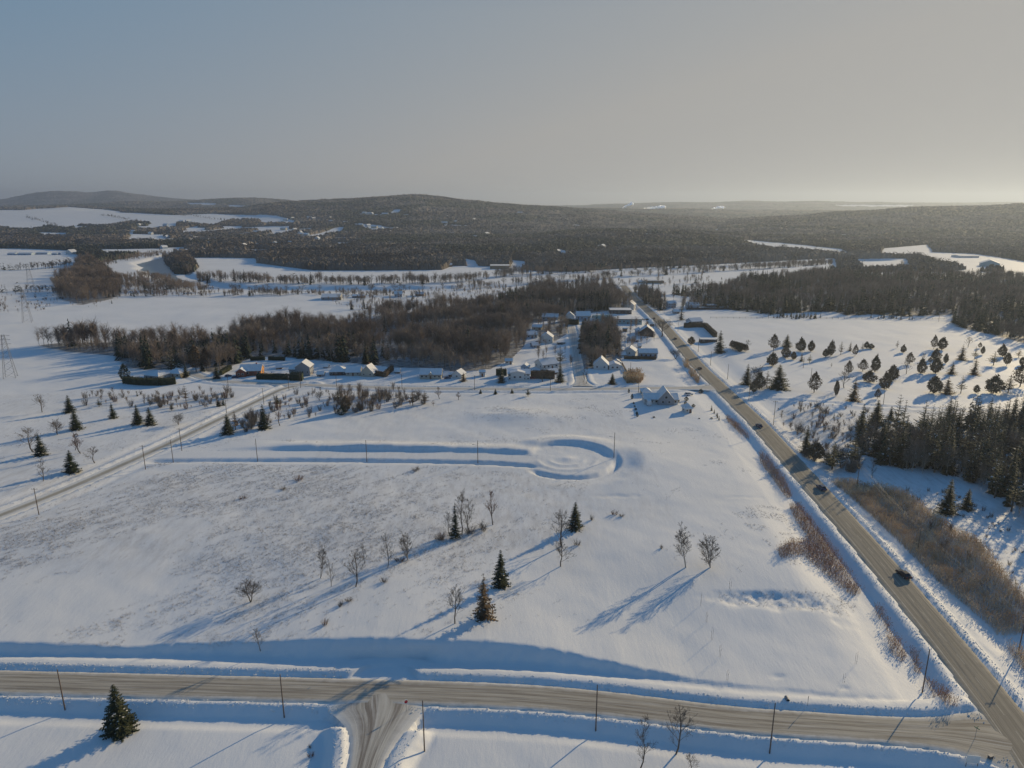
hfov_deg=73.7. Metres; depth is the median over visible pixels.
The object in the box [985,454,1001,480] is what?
conifer tree
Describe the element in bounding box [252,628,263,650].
bare tree
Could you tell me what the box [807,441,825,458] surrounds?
cedar tree
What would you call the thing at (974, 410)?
conifer tree
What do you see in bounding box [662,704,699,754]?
bare tree
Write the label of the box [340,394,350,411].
cedar tree
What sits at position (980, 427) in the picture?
conifer tree
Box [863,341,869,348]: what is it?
cedar tree
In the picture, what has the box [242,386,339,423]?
triangle scrub
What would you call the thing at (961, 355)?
spruce tree
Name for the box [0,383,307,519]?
country road
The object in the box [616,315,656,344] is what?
yard copses
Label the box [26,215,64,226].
field hedgerow
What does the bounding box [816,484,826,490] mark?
car
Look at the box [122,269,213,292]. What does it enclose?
open bank trees
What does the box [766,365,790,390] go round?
spruce tree
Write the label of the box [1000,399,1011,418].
conifer tree
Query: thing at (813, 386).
cedar tree
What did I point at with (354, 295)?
cottage
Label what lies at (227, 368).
hedge
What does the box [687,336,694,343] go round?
cedar tree
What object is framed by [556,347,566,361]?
pine tree
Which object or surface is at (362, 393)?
bare shrub
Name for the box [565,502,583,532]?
spruce tree
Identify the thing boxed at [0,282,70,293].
farm road hedgerow
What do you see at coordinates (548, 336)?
house
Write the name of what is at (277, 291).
river hedgerow
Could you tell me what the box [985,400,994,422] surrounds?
conifer tree
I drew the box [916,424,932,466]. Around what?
conifer tree
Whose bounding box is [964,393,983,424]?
conifer tree
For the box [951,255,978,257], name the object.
industrial building
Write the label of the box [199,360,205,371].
spruce tree
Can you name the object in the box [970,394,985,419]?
conifer tree
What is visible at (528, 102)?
sky
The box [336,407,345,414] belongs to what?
cedar tree
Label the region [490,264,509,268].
riverside building
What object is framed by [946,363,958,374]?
cedar tree
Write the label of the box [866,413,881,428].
bare tree
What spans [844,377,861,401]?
spruce tree
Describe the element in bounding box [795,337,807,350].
cedar tree
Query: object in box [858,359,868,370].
cedar tree
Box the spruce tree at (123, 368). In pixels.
[117,364,130,378]
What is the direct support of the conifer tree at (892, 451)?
on the snowy ground at (616, 600)
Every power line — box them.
[36,373,619,487]
[751,383,1020,612]
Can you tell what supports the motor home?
on the snowy ground at (616, 600)
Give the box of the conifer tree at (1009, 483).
[1003,459,1018,495]
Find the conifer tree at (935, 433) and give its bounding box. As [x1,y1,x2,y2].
[924,422,940,465]
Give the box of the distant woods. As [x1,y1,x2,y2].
[0,190,1023,273]
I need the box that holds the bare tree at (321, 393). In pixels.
[315,392,323,400]
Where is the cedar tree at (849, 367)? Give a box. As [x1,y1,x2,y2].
[844,361,853,371]
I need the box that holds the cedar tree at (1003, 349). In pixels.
[997,343,1007,356]
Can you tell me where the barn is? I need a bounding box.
[65,249,75,253]
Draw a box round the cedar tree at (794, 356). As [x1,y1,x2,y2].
[790,351,796,358]
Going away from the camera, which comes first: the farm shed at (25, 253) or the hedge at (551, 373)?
the hedge at (551, 373)
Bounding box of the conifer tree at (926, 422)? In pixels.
[924,413,928,428]
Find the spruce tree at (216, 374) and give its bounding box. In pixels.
[211,367,222,378]
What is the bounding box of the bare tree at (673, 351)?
[670,349,680,358]
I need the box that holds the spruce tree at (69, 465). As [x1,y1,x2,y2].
[60,450,82,474]
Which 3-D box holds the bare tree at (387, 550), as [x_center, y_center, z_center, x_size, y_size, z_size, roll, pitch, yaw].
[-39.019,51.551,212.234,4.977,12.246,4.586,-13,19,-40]
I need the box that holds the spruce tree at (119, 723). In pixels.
[98,684,139,741]
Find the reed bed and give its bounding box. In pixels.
[829,475,1023,667]
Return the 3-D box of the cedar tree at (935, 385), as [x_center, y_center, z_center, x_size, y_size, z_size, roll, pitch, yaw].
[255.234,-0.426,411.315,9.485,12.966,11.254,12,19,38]
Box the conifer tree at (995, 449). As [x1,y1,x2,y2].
[984,440,1001,470]
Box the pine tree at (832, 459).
[820,442,844,469]
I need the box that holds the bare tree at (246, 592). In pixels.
[235,577,267,601]
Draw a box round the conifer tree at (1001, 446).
[995,437,1002,471]
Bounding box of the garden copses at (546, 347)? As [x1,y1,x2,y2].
[534,329,573,363]
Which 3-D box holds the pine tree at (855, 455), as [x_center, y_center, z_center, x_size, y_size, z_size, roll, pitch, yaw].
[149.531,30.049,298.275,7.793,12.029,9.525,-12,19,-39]
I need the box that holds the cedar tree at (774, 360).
[766,352,778,365]
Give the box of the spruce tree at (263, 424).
[257,404,272,430]
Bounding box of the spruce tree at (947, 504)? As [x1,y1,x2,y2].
[934,479,961,517]
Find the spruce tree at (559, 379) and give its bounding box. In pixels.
[555,365,564,382]
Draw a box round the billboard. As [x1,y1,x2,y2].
[965,755,980,766]
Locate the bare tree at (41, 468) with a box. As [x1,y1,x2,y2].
[35,458,48,480]
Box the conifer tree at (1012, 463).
[1000,445,1021,493]
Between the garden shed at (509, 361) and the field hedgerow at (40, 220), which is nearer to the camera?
the garden shed at (509, 361)
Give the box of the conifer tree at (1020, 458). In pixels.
[1005,433,1023,472]
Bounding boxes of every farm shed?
[17,252,34,254]
[35,252,50,253]
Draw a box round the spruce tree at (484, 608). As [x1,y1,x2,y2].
[471,574,497,622]
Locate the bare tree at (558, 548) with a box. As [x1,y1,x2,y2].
[552,539,573,566]
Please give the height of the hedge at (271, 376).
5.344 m
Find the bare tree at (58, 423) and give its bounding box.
[47,419,63,434]
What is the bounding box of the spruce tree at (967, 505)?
[958,489,975,511]
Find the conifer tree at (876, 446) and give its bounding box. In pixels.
[869,419,886,457]
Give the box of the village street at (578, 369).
[567,325,593,385]
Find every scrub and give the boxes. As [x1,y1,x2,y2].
[82,383,231,408]
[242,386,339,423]
[328,285,527,309]
[331,380,425,410]
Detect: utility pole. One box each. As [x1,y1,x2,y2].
[57,669,65,710]
[280,675,284,717]
[422,700,424,751]
[595,684,597,730]
[769,702,775,753]
[921,649,929,692]
[1018,617,1023,649]
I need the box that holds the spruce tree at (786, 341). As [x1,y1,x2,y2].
[781,336,792,347]
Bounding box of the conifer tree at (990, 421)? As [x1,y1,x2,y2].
[979,410,993,434]
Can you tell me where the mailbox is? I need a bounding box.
[987,754,993,759]
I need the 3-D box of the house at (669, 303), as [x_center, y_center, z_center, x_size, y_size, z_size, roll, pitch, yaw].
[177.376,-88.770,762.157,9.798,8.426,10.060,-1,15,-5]
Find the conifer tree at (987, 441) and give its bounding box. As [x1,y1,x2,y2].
[983,429,991,465]
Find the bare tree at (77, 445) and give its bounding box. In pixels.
[69,433,83,452]
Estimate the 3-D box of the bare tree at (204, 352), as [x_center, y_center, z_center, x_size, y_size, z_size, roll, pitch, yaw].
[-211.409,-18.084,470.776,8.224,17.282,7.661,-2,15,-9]
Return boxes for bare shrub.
[144,394,153,403]
[222,385,230,391]
[246,417,255,429]
[247,415,257,424]
[350,402,359,412]
[358,400,367,410]
[359,388,367,398]
[397,393,407,401]
[437,531,446,539]
[463,526,476,533]
[476,519,490,531]
[801,446,812,457]
[823,447,835,461]
[834,447,845,458]
[838,445,853,459]
[842,455,856,471]
[846,456,858,471]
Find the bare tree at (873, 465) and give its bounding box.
[867,456,877,472]
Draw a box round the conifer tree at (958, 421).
[956,408,962,434]
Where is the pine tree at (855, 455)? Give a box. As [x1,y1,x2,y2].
[842,439,863,460]
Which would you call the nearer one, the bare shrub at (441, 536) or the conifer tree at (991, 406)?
the bare shrub at (441, 536)
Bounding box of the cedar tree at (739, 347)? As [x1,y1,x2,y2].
[736,343,742,351]
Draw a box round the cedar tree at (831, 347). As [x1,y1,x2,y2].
[828,340,835,355]
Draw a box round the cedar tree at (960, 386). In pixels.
[956,376,967,392]
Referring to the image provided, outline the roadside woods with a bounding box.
[633,281,664,309]
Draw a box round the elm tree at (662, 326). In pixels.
[651,319,673,336]
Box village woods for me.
[575,311,627,366]
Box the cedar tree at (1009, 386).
[1005,376,1016,392]
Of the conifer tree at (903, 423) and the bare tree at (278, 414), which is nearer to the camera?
the conifer tree at (903, 423)
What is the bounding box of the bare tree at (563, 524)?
[550,510,574,545]
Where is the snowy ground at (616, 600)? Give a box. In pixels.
[0,202,1023,767]
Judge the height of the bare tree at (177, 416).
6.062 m
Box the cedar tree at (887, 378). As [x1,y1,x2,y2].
[878,370,892,388]
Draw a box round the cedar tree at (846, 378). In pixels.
[839,371,852,387]
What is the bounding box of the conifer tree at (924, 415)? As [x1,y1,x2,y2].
[911,400,931,428]
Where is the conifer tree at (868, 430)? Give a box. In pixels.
[864,416,872,436]
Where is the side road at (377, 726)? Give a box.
[328,693,424,767]
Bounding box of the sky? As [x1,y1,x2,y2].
[0,0,1023,205]
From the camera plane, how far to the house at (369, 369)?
451.67 m
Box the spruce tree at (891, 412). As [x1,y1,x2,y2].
[887,407,893,421]
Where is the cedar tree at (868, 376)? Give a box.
[862,370,877,381]
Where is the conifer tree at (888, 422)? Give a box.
[884,414,893,443]
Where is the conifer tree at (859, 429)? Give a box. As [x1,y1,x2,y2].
[851,404,868,447]
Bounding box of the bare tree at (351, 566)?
[342,551,366,586]
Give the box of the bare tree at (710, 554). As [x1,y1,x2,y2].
[698,534,720,567]
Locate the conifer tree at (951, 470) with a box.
[938,430,959,476]
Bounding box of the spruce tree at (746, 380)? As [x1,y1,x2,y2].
[739,364,752,384]
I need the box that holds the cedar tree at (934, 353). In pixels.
[930,347,942,358]
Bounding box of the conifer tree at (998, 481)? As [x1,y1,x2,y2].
[985,455,1006,497]
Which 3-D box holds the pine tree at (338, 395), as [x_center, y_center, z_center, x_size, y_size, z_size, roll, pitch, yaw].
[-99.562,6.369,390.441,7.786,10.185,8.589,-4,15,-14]
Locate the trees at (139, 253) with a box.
[97,248,168,263]
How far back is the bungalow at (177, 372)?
452.52 m
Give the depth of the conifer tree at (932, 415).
342.13 m
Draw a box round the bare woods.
[32,269,633,370]
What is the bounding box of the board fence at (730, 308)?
[686,307,760,309]
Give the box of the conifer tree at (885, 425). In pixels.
[873,416,888,458]
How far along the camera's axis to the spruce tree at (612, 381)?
433.27 m
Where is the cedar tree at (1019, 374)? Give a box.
[1012,363,1023,386]
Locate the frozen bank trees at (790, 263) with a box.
[458,257,832,290]
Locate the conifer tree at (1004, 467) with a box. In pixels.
[995,460,1006,492]
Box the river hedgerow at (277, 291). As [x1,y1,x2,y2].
[110,285,404,296]
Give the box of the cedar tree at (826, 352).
[823,348,829,356]
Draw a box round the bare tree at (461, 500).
[453,489,468,534]
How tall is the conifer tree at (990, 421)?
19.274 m
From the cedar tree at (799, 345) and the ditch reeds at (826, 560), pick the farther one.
the cedar tree at (799, 345)
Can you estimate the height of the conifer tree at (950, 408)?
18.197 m
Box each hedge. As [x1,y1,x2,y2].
[120,375,175,385]
[218,365,231,374]
[250,356,265,360]
[256,372,289,379]
[268,356,285,360]
[289,371,303,380]
[375,370,384,376]
[384,365,393,376]
[495,368,506,375]
[531,369,554,378]
[567,318,578,324]
[624,356,656,359]
[684,322,703,327]
[703,322,717,336]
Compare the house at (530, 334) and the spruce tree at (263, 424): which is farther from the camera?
the house at (530, 334)
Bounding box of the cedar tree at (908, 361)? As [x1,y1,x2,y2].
[901,360,911,373]
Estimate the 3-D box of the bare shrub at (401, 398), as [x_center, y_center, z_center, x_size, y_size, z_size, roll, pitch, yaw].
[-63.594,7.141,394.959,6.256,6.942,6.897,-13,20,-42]
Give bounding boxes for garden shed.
[316,371,325,376]
[479,370,485,376]
[505,358,512,364]
[520,362,529,368]
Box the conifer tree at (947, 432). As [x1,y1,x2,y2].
[941,416,951,445]
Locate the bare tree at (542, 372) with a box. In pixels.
[534,368,546,381]
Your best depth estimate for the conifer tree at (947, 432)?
301.58 m
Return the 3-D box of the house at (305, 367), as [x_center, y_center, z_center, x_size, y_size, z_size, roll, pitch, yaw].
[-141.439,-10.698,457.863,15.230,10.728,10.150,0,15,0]
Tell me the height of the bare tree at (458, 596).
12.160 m
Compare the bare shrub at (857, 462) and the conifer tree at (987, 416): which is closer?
the bare shrub at (857, 462)
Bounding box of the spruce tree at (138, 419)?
[131,405,144,425]
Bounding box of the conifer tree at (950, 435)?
[941,423,956,468]
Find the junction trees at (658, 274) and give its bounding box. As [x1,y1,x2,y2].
[598,270,709,284]
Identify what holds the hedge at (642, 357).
on the snowy ground at (616, 600)
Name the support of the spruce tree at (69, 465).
on the snowy ground at (616, 600)
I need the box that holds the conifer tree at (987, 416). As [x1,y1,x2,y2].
[978,401,996,429]
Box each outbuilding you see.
[275,363,282,368]
[323,363,329,367]
[394,368,400,373]
[530,342,539,347]
[532,324,542,329]
[672,309,679,313]
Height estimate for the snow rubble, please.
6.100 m
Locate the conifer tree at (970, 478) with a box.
[963,442,979,482]
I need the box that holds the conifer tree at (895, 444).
[883,426,898,455]
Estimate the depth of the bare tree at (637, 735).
141.60 m
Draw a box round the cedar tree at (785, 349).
[781,344,791,357]
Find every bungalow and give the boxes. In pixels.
[144,370,170,377]
[168,368,189,377]
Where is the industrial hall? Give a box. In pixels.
[979,259,999,266]
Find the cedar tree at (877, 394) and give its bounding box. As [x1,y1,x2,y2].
[874,388,881,398]
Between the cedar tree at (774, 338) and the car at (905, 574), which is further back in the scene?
the cedar tree at (774, 338)
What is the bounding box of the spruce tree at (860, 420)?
[856,406,867,428]
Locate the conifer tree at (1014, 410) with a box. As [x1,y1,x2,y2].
[1003,395,1019,430]
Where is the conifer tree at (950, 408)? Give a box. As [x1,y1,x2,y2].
[942,397,954,424]
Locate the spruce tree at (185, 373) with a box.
[181,366,189,377]
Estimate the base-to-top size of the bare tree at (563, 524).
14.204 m
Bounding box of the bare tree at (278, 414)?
[274,405,281,425]
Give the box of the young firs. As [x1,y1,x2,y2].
[768,310,912,319]
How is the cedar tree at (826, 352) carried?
on the snowy ground at (616, 600)
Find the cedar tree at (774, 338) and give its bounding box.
[768,334,779,350]
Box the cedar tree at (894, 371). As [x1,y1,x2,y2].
[888,365,899,379]
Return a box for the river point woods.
[162,251,194,272]
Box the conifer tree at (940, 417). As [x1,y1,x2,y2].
[932,406,946,430]
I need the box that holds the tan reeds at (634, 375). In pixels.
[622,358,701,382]
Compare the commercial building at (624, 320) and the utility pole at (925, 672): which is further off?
the commercial building at (624, 320)
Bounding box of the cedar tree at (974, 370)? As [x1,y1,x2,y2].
[967,360,979,374]
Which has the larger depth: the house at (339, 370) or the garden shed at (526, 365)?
the garden shed at (526, 365)
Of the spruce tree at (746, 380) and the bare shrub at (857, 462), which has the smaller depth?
the bare shrub at (857, 462)
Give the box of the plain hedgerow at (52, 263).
[1,258,72,269]
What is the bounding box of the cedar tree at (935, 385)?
[927,376,943,393]
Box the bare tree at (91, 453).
[83,447,97,462]
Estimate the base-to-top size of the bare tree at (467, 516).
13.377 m
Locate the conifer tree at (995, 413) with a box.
[990,404,1001,428]
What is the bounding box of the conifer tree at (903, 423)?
[892,402,911,431]
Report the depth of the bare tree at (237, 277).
997.30 m
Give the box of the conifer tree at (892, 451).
[880,425,902,465]
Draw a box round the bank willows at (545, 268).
[194,258,747,284]
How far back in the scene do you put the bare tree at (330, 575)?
202.57 m
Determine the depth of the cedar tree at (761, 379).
422.16 m
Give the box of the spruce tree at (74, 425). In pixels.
[67,409,85,430]
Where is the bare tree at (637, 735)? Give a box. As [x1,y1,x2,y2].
[635,714,657,767]
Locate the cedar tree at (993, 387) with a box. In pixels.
[984,374,1007,393]
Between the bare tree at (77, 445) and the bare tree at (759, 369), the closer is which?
the bare tree at (77, 445)
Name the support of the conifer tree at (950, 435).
on the snowy ground at (616, 600)
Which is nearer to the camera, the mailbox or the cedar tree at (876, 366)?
the mailbox
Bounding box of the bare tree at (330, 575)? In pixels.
[325,559,335,586]
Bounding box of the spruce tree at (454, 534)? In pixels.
[449,506,462,538]
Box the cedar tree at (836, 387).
[834,379,839,394]
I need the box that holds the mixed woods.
[673,264,1023,340]
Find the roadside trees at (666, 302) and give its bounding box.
[652,289,702,310]
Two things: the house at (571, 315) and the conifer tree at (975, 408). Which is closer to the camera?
the conifer tree at (975, 408)
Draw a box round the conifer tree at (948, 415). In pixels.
[942,403,954,427]
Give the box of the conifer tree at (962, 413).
[956,407,969,431]
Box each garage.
[452,368,466,378]
[639,387,651,393]
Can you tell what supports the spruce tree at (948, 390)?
on the snowy ground at (616, 600)
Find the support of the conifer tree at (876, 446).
on the snowy ground at (616, 600)
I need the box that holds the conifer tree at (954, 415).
[947,403,964,431]
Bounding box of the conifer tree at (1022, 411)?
[1016,394,1023,426]
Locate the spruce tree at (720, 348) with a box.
[713,330,726,353]
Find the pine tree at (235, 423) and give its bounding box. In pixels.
[230,412,239,428]
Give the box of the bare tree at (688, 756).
[685,753,699,767]
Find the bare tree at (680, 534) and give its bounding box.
[674,522,691,567]
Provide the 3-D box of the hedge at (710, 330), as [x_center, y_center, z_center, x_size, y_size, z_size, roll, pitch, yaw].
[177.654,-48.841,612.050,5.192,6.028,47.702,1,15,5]
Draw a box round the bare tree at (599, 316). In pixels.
[592,315,606,322]
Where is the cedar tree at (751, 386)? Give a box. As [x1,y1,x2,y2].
[749,379,757,392]
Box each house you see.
[235,363,264,376]
[288,359,313,375]
[329,366,345,375]
[345,366,362,375]
[360,362,378,376]
[419,368,442,378]
[507,369,530,380]
[526,331,537,337]
[534,357,558,369]
[540,330,553,342]
[541,313,558,319]
[566,311,574,318]
[575,311,590,319]
[593,355,621,369]
[617,345,636,355]
[621,300,635,309]
[634,324,653,336]
[637,348,657,356]
[641,385,678,404]
[666,301,676,307]
[681,403,692,412]
[685,302,699,307]
[686,317,702,322]
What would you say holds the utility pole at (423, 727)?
on the snowy ground at (616, 600)
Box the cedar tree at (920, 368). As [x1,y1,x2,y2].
[917,357,927,373]
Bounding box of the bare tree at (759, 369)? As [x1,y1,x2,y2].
[749,365,762,378]
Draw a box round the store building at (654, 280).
[642,279,663,283]
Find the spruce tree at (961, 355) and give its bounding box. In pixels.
[956,346,967,360]
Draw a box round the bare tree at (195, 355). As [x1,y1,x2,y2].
[186,344,202,371]
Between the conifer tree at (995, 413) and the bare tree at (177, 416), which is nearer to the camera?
the conifer tree at (995, 413)
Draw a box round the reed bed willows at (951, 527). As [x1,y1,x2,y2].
[927,519,976,572]
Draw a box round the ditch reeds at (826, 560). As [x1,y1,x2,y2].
[725,415,959,706]
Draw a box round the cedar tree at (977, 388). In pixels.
[973,384,980,392]
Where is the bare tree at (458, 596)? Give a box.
[445,584,465,623]
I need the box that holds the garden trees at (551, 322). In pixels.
[537,311,569,336]
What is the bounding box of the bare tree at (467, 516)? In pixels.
[460,498,476,530]
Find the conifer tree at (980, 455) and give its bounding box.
[962,434,990,480]
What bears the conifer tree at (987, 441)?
on the snowy ground at (616, 600)
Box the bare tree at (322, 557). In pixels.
[316,546,327,577]
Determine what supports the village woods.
on the snowy ground at (616, 600)
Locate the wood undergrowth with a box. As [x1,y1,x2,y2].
[846,397,1023,516]
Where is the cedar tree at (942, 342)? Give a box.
[937,336,948,349]
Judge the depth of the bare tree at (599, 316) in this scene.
663.14 m
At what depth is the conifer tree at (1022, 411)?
349.40 m
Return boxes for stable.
[699,337,717,342]
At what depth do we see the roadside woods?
813.41 m
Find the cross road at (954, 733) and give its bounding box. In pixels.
[0,670,1017,767]
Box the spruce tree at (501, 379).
[496,365,505,383]
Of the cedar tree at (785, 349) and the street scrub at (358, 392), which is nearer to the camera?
the street scrub at (358, 392)
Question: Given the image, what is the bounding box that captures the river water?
[137,257,182,280]
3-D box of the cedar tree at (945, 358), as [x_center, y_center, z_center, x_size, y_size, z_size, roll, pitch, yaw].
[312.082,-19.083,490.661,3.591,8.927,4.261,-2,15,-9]
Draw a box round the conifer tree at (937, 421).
[931,406,942,432]
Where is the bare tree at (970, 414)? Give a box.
[965,411,976,434]
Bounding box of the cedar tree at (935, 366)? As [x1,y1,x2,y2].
[928,356,943,372]
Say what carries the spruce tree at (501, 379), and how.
on the snowy ground at (616, 600)
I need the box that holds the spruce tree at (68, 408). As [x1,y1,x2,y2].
[62,396,76,413]
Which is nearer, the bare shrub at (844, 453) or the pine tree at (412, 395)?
the bare shrub at (844, 453)
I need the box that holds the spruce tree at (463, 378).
[459,374,467,381]
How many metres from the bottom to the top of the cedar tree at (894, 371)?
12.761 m
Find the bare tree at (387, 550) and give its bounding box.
[381,532,395,567]
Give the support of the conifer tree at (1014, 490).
on the snowy ground at (616, 600)
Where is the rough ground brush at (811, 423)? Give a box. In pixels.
[778,400,864,452]
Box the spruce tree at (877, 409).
[867,400,887,426]
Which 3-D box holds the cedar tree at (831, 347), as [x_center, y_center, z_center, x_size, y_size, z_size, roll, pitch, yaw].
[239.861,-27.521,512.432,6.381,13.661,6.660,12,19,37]
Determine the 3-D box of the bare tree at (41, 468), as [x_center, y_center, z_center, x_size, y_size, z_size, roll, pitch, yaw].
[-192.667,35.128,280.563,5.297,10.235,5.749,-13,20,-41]
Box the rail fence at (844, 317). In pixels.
[710,317,926,319]
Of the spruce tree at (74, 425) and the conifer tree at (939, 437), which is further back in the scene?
the spruce tree at (74, 425)
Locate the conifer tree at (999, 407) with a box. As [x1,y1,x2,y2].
[993,406,1002,426]
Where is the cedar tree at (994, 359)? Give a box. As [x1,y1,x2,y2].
[987,352,1000,364]
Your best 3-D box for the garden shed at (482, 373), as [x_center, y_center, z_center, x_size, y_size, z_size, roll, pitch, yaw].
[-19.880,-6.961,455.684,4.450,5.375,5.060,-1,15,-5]
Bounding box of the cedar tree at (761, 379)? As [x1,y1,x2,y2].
[755,372,765,388]
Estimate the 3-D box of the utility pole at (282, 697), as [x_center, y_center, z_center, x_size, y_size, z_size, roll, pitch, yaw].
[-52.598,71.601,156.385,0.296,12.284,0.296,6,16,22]
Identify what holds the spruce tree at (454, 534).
on the snowy ground at (616, 600)
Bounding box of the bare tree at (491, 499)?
[483,491,497,524]
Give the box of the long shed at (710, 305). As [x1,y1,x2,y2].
[706,304,716,306]
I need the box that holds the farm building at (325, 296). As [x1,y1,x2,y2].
[321,293,342,299]
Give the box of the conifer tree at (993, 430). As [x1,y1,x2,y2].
[990,411,998,436]
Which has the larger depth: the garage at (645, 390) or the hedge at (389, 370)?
the hedge at (389, 370)
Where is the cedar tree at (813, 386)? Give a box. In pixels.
[807,371,821,391]
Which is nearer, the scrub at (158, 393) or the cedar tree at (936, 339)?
the scrub at (158, 393)
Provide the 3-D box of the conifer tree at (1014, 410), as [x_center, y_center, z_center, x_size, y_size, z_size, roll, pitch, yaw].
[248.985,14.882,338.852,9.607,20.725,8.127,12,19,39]
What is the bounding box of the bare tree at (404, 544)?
[399,531,412,558]
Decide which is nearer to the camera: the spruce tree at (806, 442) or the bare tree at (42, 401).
the spruce tree at (806, 442)
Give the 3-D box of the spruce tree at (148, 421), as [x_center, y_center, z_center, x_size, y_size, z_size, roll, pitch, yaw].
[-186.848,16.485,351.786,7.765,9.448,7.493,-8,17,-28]
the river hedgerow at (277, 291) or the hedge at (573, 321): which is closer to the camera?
the hedge at (573, 321)
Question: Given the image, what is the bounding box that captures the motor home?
[646,399,651,405]
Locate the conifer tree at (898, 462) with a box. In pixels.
[888,426,911,468]
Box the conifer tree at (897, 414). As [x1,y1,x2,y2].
[887,395,906,430]
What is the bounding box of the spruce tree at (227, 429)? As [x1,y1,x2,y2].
[219,414,235,435]
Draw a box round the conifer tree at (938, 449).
[927,426,947,472]
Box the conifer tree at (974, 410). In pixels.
[966,407,978,428]
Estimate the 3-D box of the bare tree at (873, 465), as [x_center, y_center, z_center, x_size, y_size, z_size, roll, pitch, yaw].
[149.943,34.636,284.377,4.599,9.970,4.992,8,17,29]
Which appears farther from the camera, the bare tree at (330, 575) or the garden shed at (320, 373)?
the garden shed at (320, 373)
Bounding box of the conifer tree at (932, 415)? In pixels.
[929,404,936,422]
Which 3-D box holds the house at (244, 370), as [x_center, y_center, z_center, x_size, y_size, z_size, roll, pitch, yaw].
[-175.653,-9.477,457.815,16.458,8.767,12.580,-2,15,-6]
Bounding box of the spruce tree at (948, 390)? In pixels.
[939,376,955,394]
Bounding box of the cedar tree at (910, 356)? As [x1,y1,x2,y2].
[905,352,915,362]
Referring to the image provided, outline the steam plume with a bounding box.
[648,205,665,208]
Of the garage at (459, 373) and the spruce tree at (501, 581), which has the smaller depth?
the spruce tree at (501, 581)
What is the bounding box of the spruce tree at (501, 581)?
[490,550,510,589]
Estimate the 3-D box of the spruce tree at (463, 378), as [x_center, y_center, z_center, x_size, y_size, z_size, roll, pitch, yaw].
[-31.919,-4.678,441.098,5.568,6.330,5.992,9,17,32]
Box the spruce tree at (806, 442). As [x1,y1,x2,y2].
[797,425,811,452]
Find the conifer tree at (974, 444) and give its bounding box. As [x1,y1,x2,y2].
[958,427,979,459]
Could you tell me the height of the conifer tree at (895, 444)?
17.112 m
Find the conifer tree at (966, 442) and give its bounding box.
[955,430,972,471]
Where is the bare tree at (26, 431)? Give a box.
[14,427,43,450]
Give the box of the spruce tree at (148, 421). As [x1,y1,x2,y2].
[142,408,157,426]
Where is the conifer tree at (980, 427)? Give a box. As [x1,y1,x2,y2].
[978,418,983,435]
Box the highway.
[620,285,1023,767]
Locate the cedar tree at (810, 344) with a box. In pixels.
[807,340,814,350]
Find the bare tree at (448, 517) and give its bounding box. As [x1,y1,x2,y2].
[443,512,451,534]
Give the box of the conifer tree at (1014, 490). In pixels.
[1002,464,1023,511]
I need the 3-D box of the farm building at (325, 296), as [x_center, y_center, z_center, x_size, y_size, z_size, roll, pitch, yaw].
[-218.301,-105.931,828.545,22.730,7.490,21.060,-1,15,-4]
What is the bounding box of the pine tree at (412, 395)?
[408,389,419,405]
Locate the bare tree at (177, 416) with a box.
[169,413,185,424]
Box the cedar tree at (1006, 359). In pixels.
[1002,352,1011,365]
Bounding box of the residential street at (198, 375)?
[188,369,715,390]
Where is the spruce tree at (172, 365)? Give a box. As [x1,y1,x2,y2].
[163,348,183,369]
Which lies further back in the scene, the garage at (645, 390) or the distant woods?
the distant woods
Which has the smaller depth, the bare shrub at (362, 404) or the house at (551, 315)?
the bare shrub at (362, 404)
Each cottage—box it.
[352,294,365,297]
[394,291,401,296]
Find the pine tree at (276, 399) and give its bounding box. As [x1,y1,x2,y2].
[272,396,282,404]
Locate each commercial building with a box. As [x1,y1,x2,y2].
[609,308,631,313]
[613,316,641,324]
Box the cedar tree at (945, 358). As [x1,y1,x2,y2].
[943,353,948,362]
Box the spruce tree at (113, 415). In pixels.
[107,405,118,418]
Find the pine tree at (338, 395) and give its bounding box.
[333,387,342,400]
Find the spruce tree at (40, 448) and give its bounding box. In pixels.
[31,434,49,456]
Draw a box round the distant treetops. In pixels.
[0,193,1023,272]
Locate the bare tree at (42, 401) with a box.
[33,395,45,411]
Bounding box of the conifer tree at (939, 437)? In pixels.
[932,421,946,454]
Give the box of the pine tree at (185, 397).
[182,386,189,401]
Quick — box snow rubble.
[1,349,1022,767]
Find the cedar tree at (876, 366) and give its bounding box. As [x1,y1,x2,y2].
[870,354,880,371]
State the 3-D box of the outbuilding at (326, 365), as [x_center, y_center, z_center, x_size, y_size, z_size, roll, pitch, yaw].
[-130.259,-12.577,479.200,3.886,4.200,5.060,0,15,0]
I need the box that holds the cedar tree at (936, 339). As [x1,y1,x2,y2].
[930,334,937,346]
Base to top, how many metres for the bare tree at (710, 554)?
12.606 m
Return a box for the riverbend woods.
[50,252,123,302]
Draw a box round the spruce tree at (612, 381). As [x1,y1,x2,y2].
[608,374,615,384]
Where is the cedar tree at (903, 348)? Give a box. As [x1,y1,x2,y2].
[900,345,906,352]
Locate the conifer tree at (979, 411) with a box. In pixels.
[968,405,984,431]
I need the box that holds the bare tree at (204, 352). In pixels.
[200,347,210,368]
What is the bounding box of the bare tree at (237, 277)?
[235,274,243,282]
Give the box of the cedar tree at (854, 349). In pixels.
[852,344,858,353]
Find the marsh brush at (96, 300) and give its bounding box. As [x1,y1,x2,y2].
[0,286,117,311]
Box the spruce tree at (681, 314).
[677,302,684,319]
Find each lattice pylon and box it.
[0,335,17,377]
[17,289,32,322]
[25,264,36,291]
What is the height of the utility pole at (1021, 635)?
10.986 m
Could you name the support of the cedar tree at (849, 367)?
on the snowy ground at (616, 600)
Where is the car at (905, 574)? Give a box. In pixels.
[895,569,911,578]
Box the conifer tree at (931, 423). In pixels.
[925,416,938,436]

